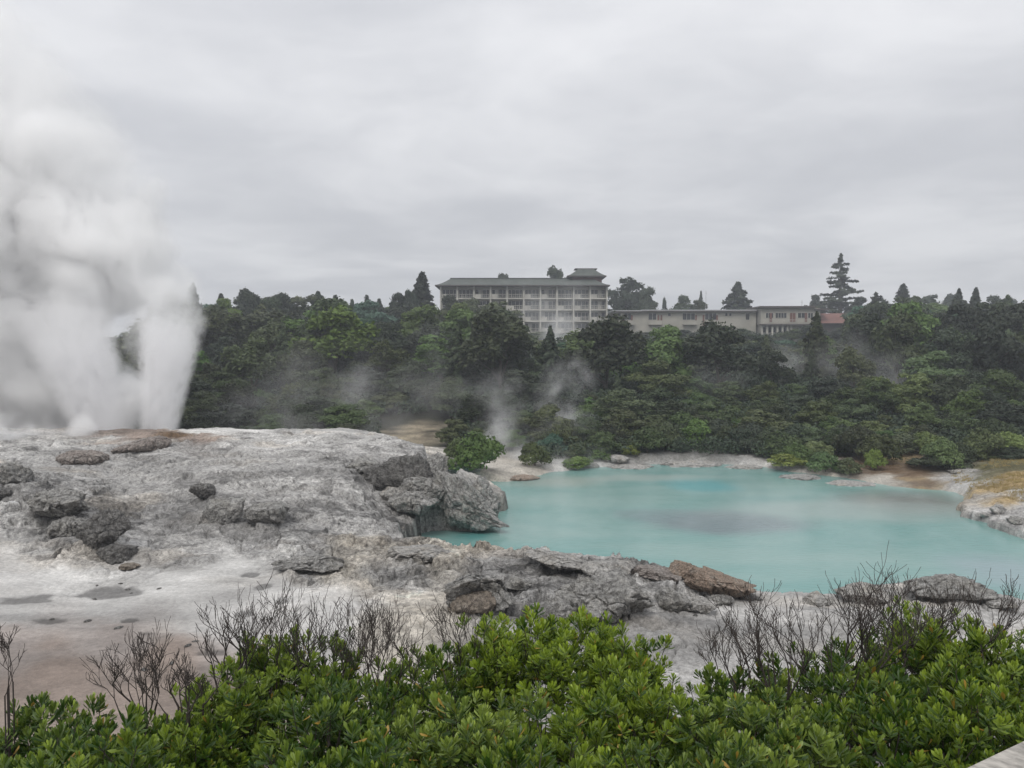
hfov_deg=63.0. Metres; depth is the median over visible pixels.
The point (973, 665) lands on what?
bush
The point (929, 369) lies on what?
scrub tree
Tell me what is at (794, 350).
forest tree
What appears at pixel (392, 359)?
forest tree
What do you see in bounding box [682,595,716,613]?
rock
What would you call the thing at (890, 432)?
scrub tree
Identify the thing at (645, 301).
broadleaf tree
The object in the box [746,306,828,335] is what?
motel block
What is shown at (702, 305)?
broadleaf tree
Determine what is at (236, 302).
forest tree
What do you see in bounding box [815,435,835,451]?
shrub
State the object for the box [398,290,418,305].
broadleaf tree
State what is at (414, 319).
forest tree
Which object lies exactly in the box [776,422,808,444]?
shrub
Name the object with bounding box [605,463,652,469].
rock
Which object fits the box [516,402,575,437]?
scrub tree
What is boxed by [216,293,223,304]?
conifer tree
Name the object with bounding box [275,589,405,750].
dead shrub
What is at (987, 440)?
shrub
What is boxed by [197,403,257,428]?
scrub tree
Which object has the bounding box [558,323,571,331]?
window
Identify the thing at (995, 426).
shrub
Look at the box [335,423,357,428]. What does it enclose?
scrub tree
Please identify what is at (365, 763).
bush
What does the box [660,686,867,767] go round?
bush
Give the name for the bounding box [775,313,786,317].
window
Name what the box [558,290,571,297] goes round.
window
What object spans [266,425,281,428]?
scrub tree
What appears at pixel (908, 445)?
shrub
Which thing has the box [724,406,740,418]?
scrub tree
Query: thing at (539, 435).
shrub
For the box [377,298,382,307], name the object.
conifer tree
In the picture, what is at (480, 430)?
scrub tree
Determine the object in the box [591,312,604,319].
window
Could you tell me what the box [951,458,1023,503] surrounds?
dry grass
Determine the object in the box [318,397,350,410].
scrub tree
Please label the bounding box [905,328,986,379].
forest tree
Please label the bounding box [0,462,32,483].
rock
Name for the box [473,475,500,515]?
rock
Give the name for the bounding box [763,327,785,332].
window
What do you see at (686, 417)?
shrub
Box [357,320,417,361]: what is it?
forest tree
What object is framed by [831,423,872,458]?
shrub
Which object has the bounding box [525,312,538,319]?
window
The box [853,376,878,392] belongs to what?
scrub tree
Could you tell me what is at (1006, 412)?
scrub tree
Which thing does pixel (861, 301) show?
broadleaf tree
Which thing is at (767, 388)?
scrub tree
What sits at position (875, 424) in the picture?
scrub tree
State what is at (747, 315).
window
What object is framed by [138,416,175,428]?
scrub tree
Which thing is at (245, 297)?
broadleaf tree
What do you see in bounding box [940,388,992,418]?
scrub tree
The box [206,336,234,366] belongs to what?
forest tree
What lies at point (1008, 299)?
conifer tree
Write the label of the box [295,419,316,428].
scrub tree
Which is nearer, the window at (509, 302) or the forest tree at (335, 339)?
the forest tree at (335, 339)
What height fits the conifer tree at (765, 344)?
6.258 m
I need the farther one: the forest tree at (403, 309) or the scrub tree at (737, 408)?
the forest tree at (403, 309)
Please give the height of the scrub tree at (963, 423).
2.864 m
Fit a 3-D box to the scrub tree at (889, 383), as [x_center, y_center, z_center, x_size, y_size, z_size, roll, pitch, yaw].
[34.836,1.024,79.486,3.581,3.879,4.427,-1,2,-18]
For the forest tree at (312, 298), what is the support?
on the ground at (56, 397)
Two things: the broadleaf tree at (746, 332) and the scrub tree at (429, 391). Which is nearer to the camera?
the scrub tree at (429, 391)
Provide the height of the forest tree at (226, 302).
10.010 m
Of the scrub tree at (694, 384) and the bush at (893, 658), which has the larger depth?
the scrub tree at (694, 384)
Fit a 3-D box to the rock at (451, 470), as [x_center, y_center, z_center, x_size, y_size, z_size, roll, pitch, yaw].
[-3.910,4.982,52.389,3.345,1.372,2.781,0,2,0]
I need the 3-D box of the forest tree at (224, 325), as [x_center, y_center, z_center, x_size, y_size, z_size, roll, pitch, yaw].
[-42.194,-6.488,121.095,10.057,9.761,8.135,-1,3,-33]
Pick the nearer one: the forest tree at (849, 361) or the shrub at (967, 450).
the shrub at (967, 450)
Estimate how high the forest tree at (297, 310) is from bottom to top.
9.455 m
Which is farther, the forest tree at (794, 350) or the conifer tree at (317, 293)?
the conifer tree at (317, 293)
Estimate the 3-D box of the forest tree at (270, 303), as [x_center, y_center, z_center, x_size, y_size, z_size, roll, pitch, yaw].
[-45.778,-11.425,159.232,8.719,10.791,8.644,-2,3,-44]
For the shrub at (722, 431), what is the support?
on the ground at (56, 397)
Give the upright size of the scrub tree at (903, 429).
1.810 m
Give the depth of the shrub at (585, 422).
61.37 m
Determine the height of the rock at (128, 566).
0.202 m
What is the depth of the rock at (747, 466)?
56.43 m
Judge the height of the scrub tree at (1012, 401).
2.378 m
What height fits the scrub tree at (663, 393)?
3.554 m
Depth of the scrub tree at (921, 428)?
60.79 m
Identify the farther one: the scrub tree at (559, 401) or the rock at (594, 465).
the scrub tree at (559, 401)
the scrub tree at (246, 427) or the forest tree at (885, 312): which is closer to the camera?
the scrub tree at (246, 427)
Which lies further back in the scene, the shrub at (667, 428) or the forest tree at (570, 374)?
the forest tree at (570, 374)
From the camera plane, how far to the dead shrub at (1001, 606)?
4.94 m
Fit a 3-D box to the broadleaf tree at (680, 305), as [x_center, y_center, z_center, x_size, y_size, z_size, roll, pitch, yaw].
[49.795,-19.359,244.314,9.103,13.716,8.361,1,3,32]
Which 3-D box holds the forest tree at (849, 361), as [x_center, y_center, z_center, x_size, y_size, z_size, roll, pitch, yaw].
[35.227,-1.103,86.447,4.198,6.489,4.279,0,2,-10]
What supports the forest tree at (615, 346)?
on the ground at (56, 397)
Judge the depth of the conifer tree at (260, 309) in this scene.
138.47 m
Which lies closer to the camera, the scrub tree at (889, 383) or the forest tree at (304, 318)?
the scrub tree at (889, 383)
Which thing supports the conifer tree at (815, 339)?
on the ground at (56, 397)
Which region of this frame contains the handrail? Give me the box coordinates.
[968,741,1023,767]
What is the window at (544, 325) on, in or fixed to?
in the hotel
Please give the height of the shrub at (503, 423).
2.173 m
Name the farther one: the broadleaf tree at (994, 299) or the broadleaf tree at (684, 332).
the broadleaf tree at (994, 299)
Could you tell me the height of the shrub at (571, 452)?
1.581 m
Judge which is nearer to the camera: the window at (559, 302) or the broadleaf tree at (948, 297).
the window at (559, 302)
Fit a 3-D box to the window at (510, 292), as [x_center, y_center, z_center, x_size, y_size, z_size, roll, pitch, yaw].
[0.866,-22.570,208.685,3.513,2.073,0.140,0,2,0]
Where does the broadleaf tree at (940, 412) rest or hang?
on the ground at (56, 397)
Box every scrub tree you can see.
[115,364,191,412]
[131,398,176,420]
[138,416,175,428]
[155,405,207,422]
[161,379,222,405]
[162,420,187,429]
[172,390,222,414]
[178,371,210,397]
[182,415,215,428]
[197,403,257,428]
[201,370,253,393]
[205,411,239,426]
[217,380,258,408]
[234,410,270,429]
[239,426,253,428]
[251,413,286,429]
[252,389,275,399]
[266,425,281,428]
[275,387,337,420]
[281,403,336,428]
[295,367,360,401]
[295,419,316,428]
[314,403,374,429]
[318,383,352,404]
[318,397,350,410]
[332,365,385,396]
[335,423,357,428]
[351,397,377,415]
[355,399,384,417]
[370,365,431,409]
[370,390,411,412]
[420,375,462,399]
[429,379,471,416]
[434,419,472,442]
[453,391,497,423]
[469,421,498,435]
[473,428,491,438]
[483,389,527,419]
[493,368,551,403]
[499,429,526,449]
[500,409,534,425]
[510,423,531,439]
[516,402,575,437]
[529,394,578,418]
[564,395,598,408]
[567,403,607,418]
[572,416,602,441]
[574,413,602,424]
[575,397,594,404]
[580,394,597,400]
[591,388,657,419]
[600,408,647,436]
[611,375,623,390]
[621,358,693,397]
[640,385,676,410]
[646,398,663,413]
[655,400,699,419]
[674,376,715,397]
[678,392,715,406]
[693,414,709,420]
[694,400,739,420]
[705,380,747,401]
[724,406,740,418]
[731,409,793,430]
[736,413,750,418]
[744,380,780,400]
[761,402,790,420]
[778,383,811,398]
[783,395,815,412]
[790,400,841,428]
[799,427,824,447]
[802,377,849,397]
[817,385,865,413]
[818,416,838,430]
[823,419,856,433]
[833,398,876,421]
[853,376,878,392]
[855,378,904,413]
[860,420,888,431]
[868,375,900,398]
[876,430,897,436]
[884,372,943,412]
[893,425,917,431]
[894,348,968,384]
[900,424,940,436]
[903,402,942,427]
[915,374,981,412]
[929,414,956,433]
[939,411,979,433]
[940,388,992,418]
[967,367,1023,400]
[971,399,1023,425]
[976,387,1006,402]
[1006,399,1023,405]
[1008,416,1023,431]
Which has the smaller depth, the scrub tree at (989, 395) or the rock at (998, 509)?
the rock at (998, 509)
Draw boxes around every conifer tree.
[185,282,202,330]
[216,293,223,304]
[253,303,267,316]
[270,322,295,370]
[314,291,323,297]
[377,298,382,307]
[412,271,435,306]
[433,324,485,390]
[532,325,575,396]
[720,281,752,309]
[755,335,778,380]
[793,311,838,377]
[801,349,822,383]
[816,253,863,312]
[823,336,836,343]
[868,291,888,306]
[895,283,909,302]
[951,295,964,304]
[955,288,962,301]
[969,287,984,310]
[999,294,1012,304]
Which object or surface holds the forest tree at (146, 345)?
on the ground at (56, 397)
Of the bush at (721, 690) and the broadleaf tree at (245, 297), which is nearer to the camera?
the bush at (721, 690)
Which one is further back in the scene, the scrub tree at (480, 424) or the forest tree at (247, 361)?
the forest tree at (247, 361)
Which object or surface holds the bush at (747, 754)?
on the ground at (56, 397)
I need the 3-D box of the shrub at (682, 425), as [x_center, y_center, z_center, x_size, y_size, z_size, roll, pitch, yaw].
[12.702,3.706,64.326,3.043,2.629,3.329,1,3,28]
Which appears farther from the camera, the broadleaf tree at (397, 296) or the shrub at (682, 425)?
the broadleaf tree at (397, 296)
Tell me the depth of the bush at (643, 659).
4.74 m
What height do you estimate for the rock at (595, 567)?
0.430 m
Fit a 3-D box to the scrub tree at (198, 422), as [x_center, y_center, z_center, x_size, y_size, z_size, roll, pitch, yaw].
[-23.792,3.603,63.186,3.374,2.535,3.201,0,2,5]
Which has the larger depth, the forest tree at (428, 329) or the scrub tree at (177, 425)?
the forest tree at (428, 329)
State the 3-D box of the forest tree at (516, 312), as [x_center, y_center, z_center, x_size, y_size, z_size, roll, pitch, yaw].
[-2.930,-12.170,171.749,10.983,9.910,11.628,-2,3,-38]
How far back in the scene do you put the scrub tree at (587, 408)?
69.63 m
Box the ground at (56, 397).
[0,337,1023,767]
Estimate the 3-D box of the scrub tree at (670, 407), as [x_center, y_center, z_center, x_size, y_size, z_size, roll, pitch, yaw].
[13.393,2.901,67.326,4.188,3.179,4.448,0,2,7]
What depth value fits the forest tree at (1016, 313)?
105.80 m
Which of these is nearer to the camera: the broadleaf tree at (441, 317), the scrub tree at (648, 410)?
the scrub tree at (648, 410)
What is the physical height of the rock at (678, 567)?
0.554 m
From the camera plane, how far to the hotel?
208.71 m
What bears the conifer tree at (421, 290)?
on the ground at (56, 397)
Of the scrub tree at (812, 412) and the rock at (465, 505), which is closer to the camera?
the rock at (465, 505)
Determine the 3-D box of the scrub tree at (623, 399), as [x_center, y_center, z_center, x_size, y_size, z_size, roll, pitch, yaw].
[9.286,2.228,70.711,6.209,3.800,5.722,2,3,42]
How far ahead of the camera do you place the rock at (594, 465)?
56.63 m
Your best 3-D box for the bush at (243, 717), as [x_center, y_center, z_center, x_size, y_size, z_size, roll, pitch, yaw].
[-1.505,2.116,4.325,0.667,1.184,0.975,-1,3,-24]
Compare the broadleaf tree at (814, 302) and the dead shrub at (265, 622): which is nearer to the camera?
the dead shrub at (265, 622)
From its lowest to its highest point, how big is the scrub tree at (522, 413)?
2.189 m
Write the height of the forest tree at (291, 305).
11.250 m
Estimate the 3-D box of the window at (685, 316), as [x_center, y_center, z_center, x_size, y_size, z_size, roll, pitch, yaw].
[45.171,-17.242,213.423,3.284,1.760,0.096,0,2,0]
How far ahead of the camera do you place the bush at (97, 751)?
3.30 m
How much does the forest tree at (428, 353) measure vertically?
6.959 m
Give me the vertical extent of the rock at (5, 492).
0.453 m
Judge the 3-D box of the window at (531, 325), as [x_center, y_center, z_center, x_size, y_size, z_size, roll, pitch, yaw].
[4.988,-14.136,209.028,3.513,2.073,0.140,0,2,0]
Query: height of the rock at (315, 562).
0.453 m
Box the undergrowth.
[106,331,1023,461]
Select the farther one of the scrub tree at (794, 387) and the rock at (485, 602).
the scrub tree at (794, 387)
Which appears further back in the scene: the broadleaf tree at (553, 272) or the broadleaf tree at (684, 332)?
the broadleaf tree at (553, 272)
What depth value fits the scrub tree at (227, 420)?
66.12 m
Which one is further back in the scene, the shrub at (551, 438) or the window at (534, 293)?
the window at (534, 293)
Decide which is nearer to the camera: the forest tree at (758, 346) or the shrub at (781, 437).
the shrub at (781, 437)
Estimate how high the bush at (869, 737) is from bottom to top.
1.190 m
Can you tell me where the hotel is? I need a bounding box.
[435,268,609,334]
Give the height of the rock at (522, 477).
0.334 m
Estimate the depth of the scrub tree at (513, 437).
60.50 m
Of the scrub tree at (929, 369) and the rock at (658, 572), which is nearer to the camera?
the rock at (658, 572)
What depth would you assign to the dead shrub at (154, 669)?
4.23 m
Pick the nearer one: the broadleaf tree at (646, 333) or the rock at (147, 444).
the rock at (147, 444)
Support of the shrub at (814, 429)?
on the ground at (56, 397)
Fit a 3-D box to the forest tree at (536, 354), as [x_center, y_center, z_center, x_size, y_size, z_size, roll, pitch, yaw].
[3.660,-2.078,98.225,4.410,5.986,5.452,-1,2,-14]
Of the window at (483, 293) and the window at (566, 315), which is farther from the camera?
the window at (566, 315)
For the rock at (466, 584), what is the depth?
22.59 m
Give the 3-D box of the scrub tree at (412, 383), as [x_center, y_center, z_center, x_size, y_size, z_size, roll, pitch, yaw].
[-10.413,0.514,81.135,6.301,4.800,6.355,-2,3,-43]
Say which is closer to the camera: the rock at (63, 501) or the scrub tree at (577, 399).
the rock at (63, 501)
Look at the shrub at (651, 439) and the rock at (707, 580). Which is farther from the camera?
the shrub at (651, 439)
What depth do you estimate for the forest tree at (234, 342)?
95.85 m
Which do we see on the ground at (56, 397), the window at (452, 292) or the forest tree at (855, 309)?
the forest tree at (855, 309)
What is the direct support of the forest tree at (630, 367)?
on the ground at (56, 397)
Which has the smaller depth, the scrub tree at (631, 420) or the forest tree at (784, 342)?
the scrub tree at (631, 420)
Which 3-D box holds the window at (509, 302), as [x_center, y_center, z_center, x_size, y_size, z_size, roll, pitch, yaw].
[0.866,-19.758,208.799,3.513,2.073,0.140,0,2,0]
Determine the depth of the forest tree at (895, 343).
89.50 m
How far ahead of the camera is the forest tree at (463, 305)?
157.31 m
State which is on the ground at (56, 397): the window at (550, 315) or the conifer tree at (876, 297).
the conifer tree at (876, 297)
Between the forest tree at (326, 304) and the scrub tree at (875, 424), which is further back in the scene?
the forest tree at (326, 304)
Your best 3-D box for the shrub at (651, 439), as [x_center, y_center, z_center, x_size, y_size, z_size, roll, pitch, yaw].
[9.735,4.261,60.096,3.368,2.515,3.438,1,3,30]
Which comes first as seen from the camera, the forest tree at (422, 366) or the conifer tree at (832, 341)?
the forest tree at (422, 366)
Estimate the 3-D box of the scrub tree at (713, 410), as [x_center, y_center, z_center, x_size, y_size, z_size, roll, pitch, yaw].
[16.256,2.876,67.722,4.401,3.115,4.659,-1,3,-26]
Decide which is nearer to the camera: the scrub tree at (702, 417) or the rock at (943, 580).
the rock at (943, 580)
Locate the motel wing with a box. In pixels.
[608,310,756,333]
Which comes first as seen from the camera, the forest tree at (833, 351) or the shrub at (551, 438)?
the shrub at (551, 438)
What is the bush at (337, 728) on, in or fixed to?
on the ground at (56, 397)
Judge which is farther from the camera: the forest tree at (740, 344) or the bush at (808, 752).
the forest tree at (740, 344)
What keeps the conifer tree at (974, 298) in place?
on the ground at (56, 397)
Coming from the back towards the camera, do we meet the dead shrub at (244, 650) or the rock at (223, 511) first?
the rock at (223, 511)
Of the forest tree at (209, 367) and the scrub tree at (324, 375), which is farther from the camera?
the forest tree at (209, 367)
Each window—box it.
[442,290,456,297]
[459,290,472,297]
[475,290,489,297]
[479,301,489,304]
[492,290,505,297]
[508,290,521,297]
[508,301,521,308]
[525,290,538,297]
[525,301,538,308]
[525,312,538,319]
[525,323,538,331]
[541,290,555,297]
[541,301,554,308]
[541,312,554,319]
[541,323,554,331]
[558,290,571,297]
[558,301,571,308]
[558,312,571,319]
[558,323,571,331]
[574,290,588,297]
[574,301,587,308]
[574,312,587,319]
[574,323,587,331]
[591,290,604,297]
[591,301,604,308]
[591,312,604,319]
[624,313,631,319]
[648,313,656,319]
[682,313,694,319]
[705,313,716,319]
[745,313,749,319]
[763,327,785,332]
[766,313,773,317]
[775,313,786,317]
[798,313,804,317]
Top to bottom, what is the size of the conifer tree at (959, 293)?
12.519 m
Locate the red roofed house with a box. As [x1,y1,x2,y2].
[820,313,844,333]
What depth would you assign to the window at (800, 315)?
210.41 m
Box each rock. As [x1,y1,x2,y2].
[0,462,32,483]
[0,487,12,498]
[26,486,90,517]
[46,515,88,536]
[55,450,109,464]
[75,507,131,548]
[95,544,138,564]
[111,435,171,453]
[118,562,139,569]
[189,483,215,498]
[203,497,245,524]
[243,501,289,522]
[271,553,343,571]
[347,456,379,471]
[361,453,433,490]
[362,472,376,488]
[380,486,402,500]
[386,490,439,515]
[386,544,451,561]
[398,476,443,509]
[426,452,448,472]
[433,470,508,531]
[443,574,513,612]
[445,456,470,472]
[447,590,496,614]
[464,467,480,472]
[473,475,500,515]
[505,575,536,589]
[510,474,539,480]
[523,548,585,569]
[534,594,577,622]
[554,566,654,622]
[580,559,635,575]
[583,462,599,467]
[603,454,630,462]
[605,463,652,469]
[630,564,681,581]
[654,586,691,611]
[660,460,721,467]
[668,560,695,578]
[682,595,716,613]
[684,566,756,597]
[707,594,733,605]
[725,464,762,469]
[733,593,763,600]
[779,474,820,480]
[802,591,833,606]
[826,480,875,486]
[833,581,894,603]
[903,573,999,599]
[947,468,979,473]
[978,598,1017,608]
[979,512,991,517]
[989,505,1006,514]
[1006,515,1023,524]
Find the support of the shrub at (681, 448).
on the ground at (56, 397)
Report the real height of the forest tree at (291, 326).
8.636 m
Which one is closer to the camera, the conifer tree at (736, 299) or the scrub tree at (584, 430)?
the scrub tree at (584, 430)
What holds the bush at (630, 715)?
on the ground at (56, 397)
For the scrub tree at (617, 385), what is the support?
on the ground at (56, 397)
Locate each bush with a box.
[0,690,118,767]
[0,701,178,767]
[55,703,252,767]
[157,668,283,767]
[204,624,364,765]
[247,669,433,767]
[274,733,436,767]
[349,640,509,767]
[355,681,563,767]
[446,602,668,750]
[453,611,523,728]
[472,724,632,767]
[517,658,730,767]
[571,624,687,754]
[625,722,798,767]
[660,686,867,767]
[681,659,805,767]
[756,636,943,764]
[799,667,1006,767]
[851,595,1023,767]
[907,618,1023,751]
[907,655,1023,767]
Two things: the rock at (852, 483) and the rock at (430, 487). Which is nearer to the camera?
the rock at (430, 487)
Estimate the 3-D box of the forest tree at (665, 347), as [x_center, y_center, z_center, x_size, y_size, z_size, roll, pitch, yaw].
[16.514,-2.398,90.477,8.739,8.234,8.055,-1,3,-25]
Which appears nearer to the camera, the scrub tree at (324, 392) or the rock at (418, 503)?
the rock at (418, 503)
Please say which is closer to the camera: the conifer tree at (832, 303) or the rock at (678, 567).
the rock at (678, 567)
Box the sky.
[0,0,1023,336]
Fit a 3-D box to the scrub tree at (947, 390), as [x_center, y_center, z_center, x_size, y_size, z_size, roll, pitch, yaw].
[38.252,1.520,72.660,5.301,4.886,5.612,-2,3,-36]
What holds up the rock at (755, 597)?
on the ground at (56, 397)
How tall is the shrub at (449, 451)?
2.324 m
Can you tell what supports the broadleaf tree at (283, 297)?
on the ground at (56, 397)
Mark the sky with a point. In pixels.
(346, 149)
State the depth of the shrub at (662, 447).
60.48 m
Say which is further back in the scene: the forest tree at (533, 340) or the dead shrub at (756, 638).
the forest tree at (533, 340)
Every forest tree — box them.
[110,346,165,379]
[114,315,196,382]
[127,297,207,346]
[150,319,202,351]
[179,350,213,371]
[191,306,245,346]
[191,362,220,380]
[193,307,248,346]
[197,305,230,315]
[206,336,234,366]
[211,298,242,316]
[217,336,243,378]
[219,332,284,386]
[233,297,261,305]
[237,307,295,345]
[251,316,298,356]
[253,296,285,313]
[263,295,294,311]
[276,339,335,383]
[281,308,321,337]
[285,303,380,373]
[287,296,306,304]
[288,302,310,319]
[290,294,323,316]
[293,296,367,359]
[299,308,310,324]
[344,361,375,388]
[351,300,399,323]
[357,316,374,339]
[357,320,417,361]
[363,337,409,377]
[366,306,397,317]
[389,303,444,338]
[391,301,416,322]
[397,356,434,383]
[403,318,449,360]
[407,297,435,316]
[407,334,448,379]
[439,308,475,339]
[445,301,469,321]
[453,303,533,388]
[462,308,539,373]
[476,301,530,329]
[527,343,563,372]
[529,357,577,388]
[532,340,560,350]
[559,328,610,388]
[560,311,652,388]
[604,362,637,377]
[630,324,695,375]
[679,317,761,387]
[729,344,746,352]
[732,340,790,351]
[738,334,787,355]
[753,346,796,384]
[773,349,794,368]
[775,339,797,346]
[785,340,808,357]
[798,336,838,366]
[830,342,843,356]
[834,344,876,387]
[837,307,889,332]
[839,313,865,353]
[840,305,863,318]
[841,310,887,362]
[844,300,887,325]
[867,308,928,383]
[873,300,941,368]
[893,295,931,314]
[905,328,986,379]
[915,309,934,342]
[922,303,948,314]
[929,302,993,340]
[940,324,973,345]
[953,310,1023,380]
[969,302,1008,324]
[969,329,1023,374]
[1001,300,1023,335]
[1011,324,1023,358]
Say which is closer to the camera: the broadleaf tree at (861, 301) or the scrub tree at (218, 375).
the scrub tree at (218, 375)
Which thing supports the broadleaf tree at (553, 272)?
on the ground at (56, 397)
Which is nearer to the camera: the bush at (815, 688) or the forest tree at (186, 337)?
the bush at (815, 688)
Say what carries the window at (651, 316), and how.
in the motel wing
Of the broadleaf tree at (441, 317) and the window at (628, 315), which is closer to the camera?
the broadleaf tree at (441, 317)
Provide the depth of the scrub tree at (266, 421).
63.89 m
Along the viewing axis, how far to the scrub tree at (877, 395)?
72.11 m
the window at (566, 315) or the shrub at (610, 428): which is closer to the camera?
the shrub at (610, 428)
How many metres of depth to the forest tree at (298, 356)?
88.43 m
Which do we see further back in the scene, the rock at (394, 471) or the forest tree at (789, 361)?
the forest tree at (789, 361)
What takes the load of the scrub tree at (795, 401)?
on the ground at (56, 397)
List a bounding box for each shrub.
[0,622,24,757]
[79,616,174,766]
[135,648,240,766]
[190,566,292,736]
[236,579,346,765]
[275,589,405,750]
[313,592,444,725]
[415,591,488,697]
[443,437,476,459]
[447,430,506,470]
[488,419,513,435]
[518,441,552,465]
[533,429,550,440]
[535,432,567,453]
[546,422,583,444]
[561,455,592,468]
[563,442,591,456]
[569,414,607,438]
[584,431,621,452]
[584,449,611,459]
[596,423,627,442]
[620,445,640,454]
[625,426,669,452]
[642,440,672,449]
[647,420,683,447]
[663,416,688,433]
[667,411,699,433]
[669,442,691,452]
[678,417,712,443]
[694,606,771,730]
[702,418,733,442]
[705,575,828,706]
[709,426,735,444]
[723,426,757,449]
[735,421,770,452]
[741,542,934,751]
[756,430,804,454]
[766,453,806,466]
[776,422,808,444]
[776,441,813,462]
[798,440,835,459]
[799,427,823,444]
[805,451,847,471]
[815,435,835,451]
[823,427,855,454]
[828,424,850,452]
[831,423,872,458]
[834,577,939,761]
[837,457,864,475]
[851,561,1023,754]
[855,433,905,459]
[863,448,888,469]
[892,432,923,453]
[901,455,974,469]
[910,430,943,449]
[919,436,968,468]
[938,569,1023,729]
[955,442,976,462]
[960,427,1006,458]
[972,416,1019,437]
[973,450,999,460]
[991,446,1023,459]
[998,431,1023,454]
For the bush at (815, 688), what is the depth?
4.70 m
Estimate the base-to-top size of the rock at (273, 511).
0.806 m
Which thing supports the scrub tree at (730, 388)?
on the ground at (56, 397)
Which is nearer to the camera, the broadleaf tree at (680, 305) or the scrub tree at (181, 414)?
the scrub tree at (181, 414)
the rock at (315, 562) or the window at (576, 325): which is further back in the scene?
the window at (576, 325)
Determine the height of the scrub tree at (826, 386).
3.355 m
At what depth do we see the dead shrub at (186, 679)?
4.20 m
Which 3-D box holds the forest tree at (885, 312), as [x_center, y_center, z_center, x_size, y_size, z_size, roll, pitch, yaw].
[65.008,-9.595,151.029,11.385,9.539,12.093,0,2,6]
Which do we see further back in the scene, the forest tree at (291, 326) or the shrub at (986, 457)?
the forest tree at (291, 326)
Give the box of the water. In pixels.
[420,464,1023,599]
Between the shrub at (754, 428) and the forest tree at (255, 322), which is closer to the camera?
the shrub at (754, 428)
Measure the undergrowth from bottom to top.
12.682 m
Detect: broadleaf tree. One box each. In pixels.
[232,286,262,316]
[274,292,292,318]
[384,292,403,316]
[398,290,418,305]
[435,308,448,322]
[440,294,458,320]
[462,297,481,317]
[498,273,508,277]
[530,331,559,339]
[547,265,564,277]
[555,334,567,342]
[608,277,647,319]
[630,286,658,309]
[641,331,655,337]
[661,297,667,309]
[667,329,695,336]
[669,294,694,309]
[690,300,707,309]
[734,328,754,338]
[777,328,805,340]
[798,324,827,338]
[804,294,825,312]
[848,296,866,312]
[896,410,943,421]
[919,294,950,306]
[942,293,955,303]
[986,295,1001,309]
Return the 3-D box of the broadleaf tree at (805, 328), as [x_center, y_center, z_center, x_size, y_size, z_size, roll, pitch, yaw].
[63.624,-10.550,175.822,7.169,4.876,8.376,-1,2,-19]
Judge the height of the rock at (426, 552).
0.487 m
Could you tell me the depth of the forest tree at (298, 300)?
184.30 m
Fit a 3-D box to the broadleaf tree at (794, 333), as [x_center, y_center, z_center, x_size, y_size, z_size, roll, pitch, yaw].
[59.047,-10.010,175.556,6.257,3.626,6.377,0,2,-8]
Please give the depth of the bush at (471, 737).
3.69 m
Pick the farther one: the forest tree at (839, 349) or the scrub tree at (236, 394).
the forest tree at (839, 349)
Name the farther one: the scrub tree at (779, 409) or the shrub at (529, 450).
the scrub tree at (779, 409)
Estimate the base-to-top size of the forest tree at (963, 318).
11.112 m
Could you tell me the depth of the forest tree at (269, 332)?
102.61 m
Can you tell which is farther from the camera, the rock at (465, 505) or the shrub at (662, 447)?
the shrub at (662, 447)
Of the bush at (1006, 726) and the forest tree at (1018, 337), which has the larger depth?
the forest tree at (1018, 337)
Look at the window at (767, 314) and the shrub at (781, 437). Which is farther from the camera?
the window at (767, 314)
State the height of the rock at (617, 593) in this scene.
1.436 m
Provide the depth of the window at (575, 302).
208.78 m
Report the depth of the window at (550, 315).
208.93 m
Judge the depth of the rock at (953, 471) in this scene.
50.65 m
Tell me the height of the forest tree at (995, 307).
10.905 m
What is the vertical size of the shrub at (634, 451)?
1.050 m
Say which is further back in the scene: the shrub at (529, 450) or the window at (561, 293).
the window at (561, 293)
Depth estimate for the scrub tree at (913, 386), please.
72.36 m
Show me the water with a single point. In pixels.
(768, 527)
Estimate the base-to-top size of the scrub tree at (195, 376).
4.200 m
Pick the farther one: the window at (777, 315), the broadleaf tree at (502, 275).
the broadleaf tree at (502, 275)
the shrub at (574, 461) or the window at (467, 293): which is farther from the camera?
the window at (467, 293)
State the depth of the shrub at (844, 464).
52.03 m
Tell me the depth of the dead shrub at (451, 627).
4.78 m
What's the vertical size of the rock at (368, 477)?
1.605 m
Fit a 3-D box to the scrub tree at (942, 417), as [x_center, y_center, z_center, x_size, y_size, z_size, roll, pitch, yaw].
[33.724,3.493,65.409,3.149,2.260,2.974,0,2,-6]
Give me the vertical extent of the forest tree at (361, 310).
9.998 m
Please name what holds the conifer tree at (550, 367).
on the ground at (56, 397)
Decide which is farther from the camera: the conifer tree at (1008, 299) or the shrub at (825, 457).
the conifer tree at (1008, 299)
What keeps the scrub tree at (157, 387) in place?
on the ground at (56, 397)
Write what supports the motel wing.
on the ground at (56, 397)
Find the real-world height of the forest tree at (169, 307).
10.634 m
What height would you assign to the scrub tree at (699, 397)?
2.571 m
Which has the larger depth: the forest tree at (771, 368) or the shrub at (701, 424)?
the forest tree at (771, 368)
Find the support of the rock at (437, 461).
on the ground at (56, 397)
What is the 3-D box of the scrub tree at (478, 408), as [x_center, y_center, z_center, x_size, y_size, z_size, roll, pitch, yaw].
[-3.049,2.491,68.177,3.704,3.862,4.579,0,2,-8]
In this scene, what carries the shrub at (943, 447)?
on the ground at (56, 397)
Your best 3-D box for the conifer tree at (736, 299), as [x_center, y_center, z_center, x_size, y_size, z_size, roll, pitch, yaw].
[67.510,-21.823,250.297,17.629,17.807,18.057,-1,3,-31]
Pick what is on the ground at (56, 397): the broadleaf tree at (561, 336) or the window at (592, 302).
the broadleaf tree at (561, 336)
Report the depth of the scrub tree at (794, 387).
81.23 m
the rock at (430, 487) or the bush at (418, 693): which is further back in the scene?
the rock at (430, 487)

